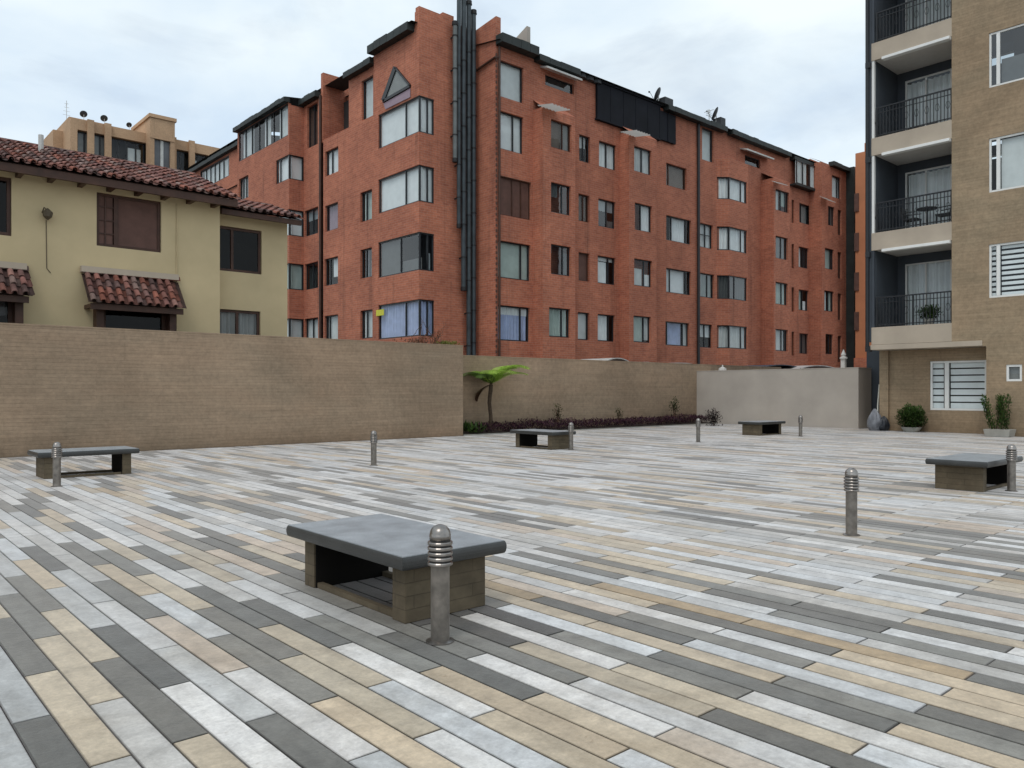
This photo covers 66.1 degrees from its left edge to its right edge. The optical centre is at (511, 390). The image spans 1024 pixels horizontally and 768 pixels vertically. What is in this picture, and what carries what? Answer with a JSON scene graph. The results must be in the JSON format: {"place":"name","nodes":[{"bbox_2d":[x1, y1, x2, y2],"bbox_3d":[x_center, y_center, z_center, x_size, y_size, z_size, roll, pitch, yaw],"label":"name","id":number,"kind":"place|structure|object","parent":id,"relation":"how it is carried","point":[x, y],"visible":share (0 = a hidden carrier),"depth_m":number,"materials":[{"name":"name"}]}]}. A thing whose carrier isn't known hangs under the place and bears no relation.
{"place":"outdoors","nodes":[
{"label":"outdoors","id":0,"kind":"place"},
{"bbox_2d":[0,0,1013,166],"label":"sky","id":1,"kind":"structure","parent":0,"point":[789,75],"materials":[{"name":"white"}]},
{"bbox_2d":[0,424,1023,767],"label":"paving","id":2,"kind":"structure","parent":0,"point":[714,596],"depth_m":4.62,"materials":[{"name":"stone"}]},
{"bbox_2d":[51,442,61,486],"bbox_3d":[-6.195,0.996,10.715,0.148,0.608,0.148,0,0,-41],"label":"bollard light","id":3,"kind":"object","parent":2,"relation":"on","point":[56,452],"visible":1,"depth_m":10.67,"materials":[{"name":"metal"}]},
{"bbox_2d":[27,446,139,478],"bbox_3d":[-6.628,1.100,12.201,1.399,0.400,0.749,0,0,-41],"label":"stone bench","id":4,"kind":"object","parent":2,"relation":"on","point":[121,459],"visible":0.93,"depth_m":12.09,"materials":[{"name":"stone"}]},
{"bbox_2d":[369,431,377,465],"bbox_3d":[-2.417,0.996,13.764,0.148,0.608,0.148,0,0,-41],"label":"bollard light","id":5,"kind":"object","parent":2,"relation":"on","point":[373,439],"visible":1,"depth_m":13.72,"materials":[{"name":"metal"}]},
{"bbox_2d":[286,514,506,623],"bbox_3d":[-0.776,1.100,5.028,0.749,0.400,1.399,0,0,-41],"label":"stone bench","id":6,"kind":"object","parent":2,"relation":"on","point":[345,550],"visible":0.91,"depth_m":4.74,"materials":[{"name":"stone"}]},
{"bbox_2d":[426,524,453,645],"bbox_3d":[-0.373,0.996,4.089,0.148,0.608,0.148,0,0,-41],"label":"bollard light","id":7,"kind":"object","parent":2,"relation":"on","point":[440,551],"visible":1,"depth_m":4.04,"materials":[{"name":"metal"}]},
{"bbox_2d":[510,429,575,449],"bbox_3d":[0.697,1.100,18.001,0.749,0.400,1.399,0,0,-41],"label":"stone bench","id":8,"kind":"object","parent":2,"relation":"on","point":[557,439],"visible":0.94,"depth_m":17.71,"materials":[{"name":"stone"}]},
{"bbox_2d":[463,421,708,434],"bbox_3d":[3.038,1.240,27.489,12.740,0.080,0.950,0,0,-41],"label":"planting bed","id":9,"kind":"object","parent":2,"relation":"on","point":[574,428],"visible":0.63,"depth_m":27.18,"materials":[{"name":"soil"}]},
{"bbox_2d":[463,421,486,432],"bbox_3d":[-1.142,1.038,23.469,0.764,0.421,0.850,0,0,-8],"label":"leafy plant","id":10,"kind":"object","parent":9,"relation":"on","point":[466,426],"visible":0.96,"depth_m":23.36,"materials":[{"name":"green plant"}]},
{"bbox_2d":[463,365,529,430],"bbox_3d":[-0.523,0.234,24.131,2.171,2.105,1.723,0,0,0],"label":"tree fern","id":11,"kind":"object","parent":9,"relation":"on","point":[491,377],"visible":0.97,"depth_m":24.08,"materials":[{"name":"green plant"}]},
{"bbox_2d":[468,413,713,432],"bbox_3d":[3.216,1.070,27.578,12.296,0.549,1.148,0,0,-41],"label":"ground cover","id":12,"kind":"object","parent":9,"relation":"on","point":[667,419],"visible":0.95,"depth_m":26.87,"materials":[{"name":"purple plant"}]},
{"bbox_2d":[463,423,716,435],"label":"bed kerb","id":13,"kind":"structure","parent":2,"relation":"on","point":[591,429],"depth_m":26.99,"materials":[{"name":"grey concrete"}]},
{"bbox_2d":[738,420,785,435],"bbox_3d":[7.458,1.100,23.489,1.399,0.400,0.749,0,0,-41],"label":"stone bench","id":14,"kind":"object","parent":2,"relation":"on","point":[761,427],"visible":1,"depth_m":23.26,"materials":[{"name":"stone"}]},
{"bbox_2d":[843,468,859,536],"bbox_3d":[3.063,0.996,7.102,0.148,0.608,0.148,0,0,-41],"label":"bollard light","id":15,"kind":"object","parent":2,"relation":"on","point":[851,483],"visible":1,"depth_m":7.06,"materials":[{"name":"metal"}]},
{"bbox_2d":[867,409,881,430],"bbox_3d":[11.957,0.940,25.941,0.474,0.720,0.500,0,0,-41],"label":"rubbish bag","id":16,"kind":"object","parent":2,"relation":"on","point":[874,421],"visible":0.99,"depth_m":25.80,"materials":[{"name":"grey plastic"}]},
{"bbox_2d":[894,402,928,431],"bbox_3d":[12.683,0.821,24.999,0.968,0.957,1.002,0,0,-41],"label":"potted shrub","id":17,"kind":"object","parent":2,"relation":"on","point":[915,413],"visible":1,"depth_m":24.82,"materials":[{"name":"green plant"}]},
{"bbox_2d":[925,453,1022,491],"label":"stone bench","id":18,"kind":"object","parent":2,"relation":"on","point":[970,472],"visible":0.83,"depth_m":10.38,"materials":[{"name":"stone"}]},
{"bbox_2d":[980,393,1015,436],"bbox_3d":[13.854,0.675,22.530,0.772,1.250,0.869,0,0,-41],"label":"potted shrub","id":19,"kind":"object","parent":2,"relation":"on","point":[1001,418],"visible":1,"depth_m":22.38,"materials":[{"name":"green plant"}]},
{"bbox_2d":[1005,444,1017,491],"bbox_3d":[6.491,0.996,10.229,0.148,0.608,0.148,0,0,-41],"label":"bollard light","id":20,"kind":"object","parent":2,"relation":"on","point":[1011,453],"visible":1,"depth_m":10.19,"materials":[{"name":"metal"}]},
{"label":"ground","id":21,"kind":"structure","parent":0,"visible":0},
{"bbox_2d":[44,113,219,169],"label":"distant building","id":22,"kind":"structure","parent":21,"relation":"on","point":[150,138],"depth_m":67.65,"materials":[{"name":"paint"}]},
{"bbox_2d":[0,134,304,336],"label":"tiled house","id":23,"kind":"structure","parent":21,"relation":"on","point":[90,240],"depth_m":19.18,"materials":[{"name":"beige paint"}]},
{"bbox_2d":[0,177,10,235],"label":"window","id":24,"kind":"structure","parent":23,"relation":"in","point":[5,183],"depth_m":17.52,"materials":[{"name":"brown wood"}]},
{"bbox_2d":[0,294,12,322],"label":"window","id":25,"kind":"structure","parent":23,"relation":"in","point":[6,308],"depth_m":17.51,"materials":[{"name":"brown wood"}]},
{"bbox_2d":[97,192,159,251],"bbox_3d":[-9.354,-4.088,19.210,1.465,1.271,0.062,0,0,-41],"label":"window","id":26,"kind":"structure","parent":23,"relation":"in","point":[122,222],"depth_m":19.20,"materials":[{"name":"brown wood"}]},
{"bbox_2d":[104,303,165,330],"bbox_3d":[-9.268,-1.608,19.259,1.765,1.412,0.062,0,0,-41],"label":"window","id":27,"kind":"structure","parent":23,"relation":"in","point":[112,319],"depth_m":19.28,"materials":[{"name":"brown glass"}]},
{"bbox_2d":[220,309,258,334],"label":"window","id":28,"kind":"structure","parent":23,"relation":"in","point":[231,321],"depth_m":21.56,"materials":[{"name":"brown wood"}]},
{"bbox_2d":[220,226,260,273],"bbox_3d":[-7.468,-3.843,21.546,1.210,1.206,0.062,0,0,-41],"label":"window","id":29,"kind":"structure","parent":23,"relation":"in","point":[240,249],"depth_m":21.57,"materials":[{"name":"brown glass"}]},
{"bbox_2d":[0,323,462,457],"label":"boundary wall","id":30,"kind":"structure","parent":21,"relation":"on","point":[86,387],"depth_m":18.07,"materials":[{"name":"beige brick"}]},
{"bbox_2d":[184,0,854,367],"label":"apartment building","id":31,"kind":"structure","parent":21,"relation":"on","point":[488,188],"depth_m":35.55,"materials":[{"name":"red brick"}]},
{"bbox_2d":[201,156,228,183],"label":"window","id":32,"kind":"structure","parent":31,"relation":"in","point":[215,174],"depth_m":47.20,"materials":[{"name":"metal"}]},
{"bbox_2d":[239,104,287,161],"bbox_3d":[-12.598,-13.025,39.970,0.150,1.546,5.859,0,0,-41],"label":"window","id":33,"kind":"structure","parent":31,"relation":"in","point":[249,133],"depth_m":39.62,"materials":[{"name":"glass"}]},
{"bbox_2d":[277,155,291,183],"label":"window","id":34,"kind":"structure","parent":31,"relation":"in","point":[283,163],"depth_m":38.35,"materials":[{"name":"metal"}]},
{"bbox_2d":[288,155,302,180],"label":"window","id":35,"kind":"structure","parent":31,"relation":"in","point":[297,162],"depth_m":38.04,"materials":[{"name":"metal"}]},
{"bbox_2d":[288,209,302,236],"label":"window","id":36,"kind":"structure","parent":31,"relation":"in","point":[297,230],"depth_m":38.04,"materials":[{"name":"glass"}]},
{"bbox_2d":[288,263,302,289],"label":"window","id":37,"kind":"structure","parent":31,"relation":"in","point":[297,269],"depth_m":38.04,"materials":[{"name":"metal"}]},
{"bbox_2d":[288,318,302,336],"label":"window","id":38,"kind":"structure","parent":31,"relation":"in","point":[297,324],"depth_m":38.04,"materials":[{"name":"glass"}]},
{"bbox_2d":[307,208,317,235],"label":"window","id":39,"kind":"structure","parent":31,"relation":"in","point":[313,214],"depth_m":37.72,"materials":[{"name":"glass"}]},
{"bbox_2d":[307,318,317,337],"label":"window","id":40,"kind":"structure","parent":31,"relation":"in","point":[312,324],"depth_m":37.93,"materials":[{"name":"glass"}]},
{"bbox_2d":[309,103,317,147],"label":"window","id":41,"kind":"structure","parent":31,"relation":"in","point":[313,111],"depth_m":37.85,"materials":[{"name":"glass"}]},
{"bbox_2d":[326,257,337,285],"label":"window","id":42,"kind":"structure","parent":31,"relation":"in","point":[336,258],"depth_m":36.36,"materials":[{"name":"metal"}]},
{"bbox_2d":[326,315,337,338],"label":"window","id":43,"kind":"structure","parent":31,"relation":"in","point":[333,320],"depth_m":36.40,"materials":[{"name":"metal"}]},
{"bbox_2d":[327,148,337,175],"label":"window","id":44,"kind":"structure","parent":31,"relation":"in","point":[332,156],"depth_m":36.35,"materials":[{"name":"glass"}]},
{"bbox_2d":[327,203,337,230],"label":"window","id":45,"kind":"structure","parent":31,"relation":"in","point":[333,208],"depth_m":36.34,"materials":[{"name":"metal"}]},
{"bbox_2d":[362,190,371,221],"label":"window","id":46,"kind":"structure","parent":31,"relation":"in","point":[368,195],"depth_m":33.99,"materials":[{"name":"glass"}]},
{"bbox_2d":[362,248,371,277],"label":"window","id":47,"kind":"structure","parent":31,"relation":"in","point":[367,250],"depth_m":34.08,"materials":[{"name":"glass"}]},
{"bbox_2d":[362,310,371,338],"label":"window","id":48,"kind":"structure","parent":31,"relation":"in","point":[368,314],"depth_m":34.00,"materials":[{"name":"glass"}]},
{"bbox_2d":[364,77,372,119],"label":"window","id":49,"kind":"structure","parent":31,"relation":"in","point":[369,83],"depth_m":34.02,"materials":[{"name":"glass"}]},
{"bbox_2d":[381,66,410,102],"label":"gable window","id":50,"kind":"structure","parent":31,"relation":"in","point":[397,83],"depth_m":31.85,"materials":[{"name":"glass"}]},
{"bbox_2d":[379,96,421,148],"bbox_3d":[-4.534,-10.810,31.840,0.116,1.416,2.940,0,0,-41],"label":"window","id":51,"kind":"structure","parent":31,"relation":"in","point":[398,123],"depth_m":31.91,"materials":[{"name":"glass"}]},
{"bbox_2d":[379,165,421,212],"bbox_3d":[-4.534,-8.110,31.840,0.116,1.416,2.940,0,0,-41],"label":"window","id":52,"kind":"structure","parent":31,"relation":"in","point":[400,189],"depth_m":31.91,"materials":[{"name":"glass"}]},
{"bbox_2d":[379,232,421,277],"bbox_3d":[-4.534,-5.460,31.840,0.116,1.476,2.940,0,0,-41],"label":"window","id":53,"kind":"structure","parent":31,"relation":"in","point":[392,264],"depth_m":32.23,"materials":[{"name":"glass"}]},
{"bbox_2d":[379,299,421,338],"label":"window","id":54,"kind":"structure","parent":31,"relation":"in","point":[400,319],"depth_m":31.89,"materials":[{"name":"glass"}]},
{"bbox_2d":[418,96,433,134],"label":"window","id":55,"kind":"structure","parent":31,"relation":"in","point":[427,104],"depth_m":31.00,"materials":[{"name":"glass"}]},
{"bbox_2d":[418,165,433,203],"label":"window","id":56,"kind":"structure","parent":31,"relation":"in","point":[427,172],"depth_m":31.00,"materials":[{"name":"metal"}]},
{"bbox_2d":[418,232,433,271],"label":"window","id":57,"kind":"structure","parent":31,"relation":"in","point":[426,234],"depth_m":30.98,"materials":[{"name":"metal"}]},
{"bbox_2d":[418,299,433,336],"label":"window","id":58,"kind":"structure","parent":31,"relation":"in","point":[427,305],"depth_m":31.00,"materials":[{"name":"metal"}]},
{"bbox_2d":[501,61,521,102],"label":"window","id":59,"kind":"structure","parent":31,"relation":"in","point":[511,76],"depth_m":32.31,"materials":[{"name":"glass"}]},
{"bbox_2d":[501,112,521,153],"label":"window","id":60,"kind":"structure","parent":31,"relation":"in","point":[511,126],"depth_m":32.24,"materials":[{"name":"glass"}]},
{"bbox_2d":[501,305,527,341],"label":"window","id":61,"kind":"structure","parent":31,"relation":"in","point":[513,319],"depth_m":32.43,"materials":[{"name":"metal"}]},
{"bbox_2d":[501,241,528,280],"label":"window","id":62,"kind":"structure","parent":31,"relation":"in","point":[514,257],"depth_m":32.42,"materials":[{"name":"glass"}]},
{"bbox_2d":[501,176,529,219],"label":"window","id":63,"kind":"structure","parent":31,"relation":"in","point":[515,194],"depth_m":32.35,"materials":[{"name":"brown glass"}]},
{"bbox_2d":[549,308,568,337],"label":"window","id":64,"kind":"structure","parent":31,"relation":"in","point":[557,317],"depth_m":33.26,"materials":[{"name":"glass"}]},
{"bbox_2d":[551,183,568,214],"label":"window","id":65,"kind":"structure","parent":31,"relation":"in","point":[553,186],"depth_m":33.24,"materials":[{"name":"glass"}]},
{"bbox_2d":[551,244,568,275],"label":"window","id":66,"kind":"structure","parent":31,"relation":"in","point":[564,257],"depth_m":33.53,"materials":[{"name":"metal"}]},
{"bbox_2d":[551,120,569,151],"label":"window","id":67,"kind":"structure","parent":31,"relation":"in","point":[560,132],"depth_m":33.29,"materials":[{"name":"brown glass"}]},
{"bbox_2d":[578,312,587,339],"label":"window","id":68,"kind":"structure","parent":31,"relation":"in","point":[582,317],"depth_m":35.10,"materials":[{"name":"metal"}]},
{"bbox_2d":[579,194,587,221],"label":"window","id":69,"kind":"structure","parent":31,"relation":"in","point":[583,200],"depth_m":35.16,"materials":[{"name":"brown glass"}]},
{"bbox_2d":[579,253,587,281],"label":"window","id":70,"kind":"structure","parent":31,"relation":"in","point":[583,258],"depth_m":35.04,"materials":[{"name":"brown glass"}]},
{"bbox_2d":[598,314,612,341],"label":"window","id":71,"kind":"structure","parent":31,"relation":"in","point":[603,320],"depth_m":36.01,"materials":[{"name":"metal"}]},
{"bbox_2d":[598,199,613,228],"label":"window","id":72,"kind":"structure","parent":31,"relation":"in","point":[604,206],"depth_m":36.09,"materials":[{"name":"glass"}]},
{"bbox_2d":[598,256,613,284],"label":"window","id":73,"kind":"structure","parent":31,"relation":"in","point":[601,265],"depth_m":36.00,"materials":[{"name":"glass"}]},
{"bbox_2d":[599,141,614,169],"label":"window","id":74,"kind":"structure","parent":31,"relation":"in","point":[606,151],"depth_m":36.10,"materials":[{"name":"metal"}]},
{"bbox_2d":[634,316,648,342],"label":"window","id":75,"kind":"structure","parent":31,"relation":"in","point":[641,324],"depth_m":36.85,"materials":[{"name":"glass"}]},
{"bbox_2d":[634,146,649,174],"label":"window","id":76,"kind":"structure","parent":31,"relation":"in","point":[641,157],"depth_m":36.87,"materials":[{"name":"glass"}]},
{"bbox_2d":[634,259,649,286],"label":"window","id":77,"kind":"structure","parent":31,"relation":"in","point":[640,279],"depth_m":36.87,"materials":[{"name":"glass"}]},
{"bbox_2d":[635,203,649,231],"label":"window","id":78,"kind":"structure","parent":31,"relation":"in","point":[644,211],"depth_m":37.10,"materials":[{"name":"metal"}]},
{"bbox_2d":[666,164,684,189],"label":"window","id":79,"kind":"structure","parent":31,"relation":"in","point":[674,175],"depth_m":39.55,"materials":[{"name":"brown glass"}]},
{"bbox_2d":[666,322,687,345],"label":"window","id":80,"kind":"structure","parent":31,"relation":"in","point":[672,328],"depth_m":39.69,"materials":[{"name":"glass"}]},
{"bbox_2d":[666,216,689,244],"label":"window","id":81,"kind":"structure","parent":31,"relation":"in","point":[677,226],"depth_m":39.77,"materials":[{"name":"glass"}]},
{"bbox_2d":[666,268,689,294],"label":"window","id":82,"kind":"structure","parent":31,"relation":"in","point":[674,278],"depth_m":39.66,"materials":[{"name":"glass"}]},
{"bbox_2d":[700,223,710,248],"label":"window","id":83,"kind":"structure","parent":31,"relation":"in","point":[705,230],"depth_m":41.31,"materials":[{"name":"glass"}]},
{"bbox_2d":[700,324,710,347],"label":"window","id":84,"kind":"structure","parent":31,"relation":"in","point":[705,330],"depth_m":41.27,"materials":[{"name":"glass"}]},
{"bbox_2d":[700,273,712,297],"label":"window","id":85,"kind":"structure","parent":31,"relation":"in","point":[706,280],"depth_m":41.34,"materials":[{"name":"glass"}]},
{"bbox_2d":[702,128,711,161],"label":"window","id":86,"kind":"structure","parent":31,"relation":"in","point":[705,133],"depth_m":41.37,"materials":[{"name":"glass"}]},
{"bbox_2d":[717,177,728,198],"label":"window","id":87,"kind":"structure","parent":31,"relation":"in","point":[723,181],"depth_m":41.74,"materials":[{"name":"glass"}]},
{"bbox_2d":[717,227,728,249],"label":"window","id":88,"kind":"structure","parent":31,"relation":"in","point":[723,231],"depth_m":41.74,"materials":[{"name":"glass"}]},
{"bbox_2d":[717,275,728,298],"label":"window","id":89,"kind":"structure","parent":31,"relation":"in","point":[723,280],"depth_m":41.75,"materials":[{"name":"glass"}]},
{"bbox_2d":[717,325,728,347],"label":"window","id":90,"kind":"structure","parent":31,"relation":"in","point":[723,329],"depth_m":41.74,"materials":[{"name":"glass"}]},
{"bbox_2d":[729,177,745,203],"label":"window","id":91,"kind":"structure","parent":31,"relation":"in","point":[736,187],"depth_m":42.31,"materials":[{"name":"metal"}]},
{"bbox_2d":[729,227,745,252],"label":"window","id":92,"kind":"structure","parent":31,"relation":"in","point":[736,236],"depth_m":42.29,"materials":[{"name":"fabric"}]},
{"bbox_2d":[729,276,745,300],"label":"window","id":93,"kind":"structure","parent":31,"relation":"in","point":[736,284],"depth_m":42.33,"materials":[{"name":"glass"}]},
{"bbox_2d":[729,325,745,348],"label":"window","id":94,"kind":"structure","parent":31,"relation":"in","point":[736,333],"depth_m":42.31,"materials":[{"name":"metal"}]},
{"bbox_2d":[776,236,785,259],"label":"window","id":95,"kind":"structure","parent":31,"relation":"in","point":[780,242],"depth_m":44.70,"materials":[{"name":"glass"}]},
{"bbox_2d":[776,282,785,304],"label":"window","id":96,"kind":"structure","parent":31,"relation":"in","point":[779,286],"depth_m":44.64,"materials":[{"name":"glass"}]},
{"bbox_2d":[776,329,785,350],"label":"window","id":97,"kind":"structure","parent":31,"relation":"in","point":[780,334],"depth_m":44.64,"materials":[{"name":"glass"}]},
{"bbox_2d":[776,190,786,212],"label":"window","id":98,"kind":"structure","parent":31,"relation":"in","point":[782,195],"depth_m":44.88,"materials":[{"name":"glass"}]},
{"bbox_2d":[799,204,806,223],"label":"window","id":99,"kind":"structure","parent":31,"relation":"in","point":[802,208],"depth_m":47.99,"materials":[{"name":"glass"}]},
{"bbox_2d":[832,176,838,198],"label":"window","id":100,"kind":"structure","parent":31,"relation":"in","point":[835,181],"depth_m":49.05,"materials":[{"name":"glass"}]},
{"bbox_2d":[463,355,780,431],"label":"boundary wall","id":101,"kind":"structure","parent":21,"relation":"on","point":[578,389],"depth_m":27.56,"materials":[{"name":"beige brick"}]},
{"bbox_2d":[697,367,871,428],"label":"boundary wall","id":102,"kind":"structure","parent":21,"relation":"on","point":[829,397],"depth_m":29.00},
{"bbox_2d":[854,143,870,367],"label":"orange building","id":103,"kind":"structure","parent":21,"relation":"on","point":[860,359],"depth_m":47.68,"materials":[{"name":"red brick"}]},
{"bbox_2d":[865,0,1023,436],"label":"balcony building","id":104,"kind":"structure","parent":21,"relation":"on","point":[944,103],"depth_m":24.41,"materials":[{"name":"beige brick"}]},
{"bbox_2d":[917,305,942,323],"bbox_3d":[13.001,-2.384,24.547,0.666,0.728,0.944,0,0,-41],"label":"balcony plant","id":105,"kind":"object","parent":104,"relation":"on","point":[928,313],"visible":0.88,"depth_m":24.44,"materials":[{"name":"green plant"}]},
{"bbox_2d":[930,360,985,410],"bbox_3d":[13.836,-0.170,24.395,0.106,1.536,1.607,0,0,-41],"label":"window","id":106,"kind":"structure","parent":104,"relation":"in","point":[972,363],"depth_m":24.43,"materials":[{"name":"white paint"}]},
{"bbox_2d":[989,241,1023,297],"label":"window","id":107,"kind":"structure","parent":104,"relation":"in","point":[1007,245],"depth_m":22.81,"materials":[{"name":"white paint"}]},
{"bbox_2d":[989,132,1023,192],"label":"window","id":108,"kind":"structure","parent":104,"relation":"in","point":[1012,148],"depth_m":22.75,"materials":[{"name":"white paint"}]},
{"bbox_2d":[989,23,1023,87],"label":"window","id":109,"kind":"structure","parent":104,"relation":"in","point":[1012,67],"depth_m":22.83,"materials":[{"name":"white paint"}]},
{"bbox_2d":[1006,364,1021,380],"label":"window","id":110,"kind":"structure","parent":104,"relation":"in","point":[1013,372],"depth_m":22.63,"materials":[{"name":"white paint"}]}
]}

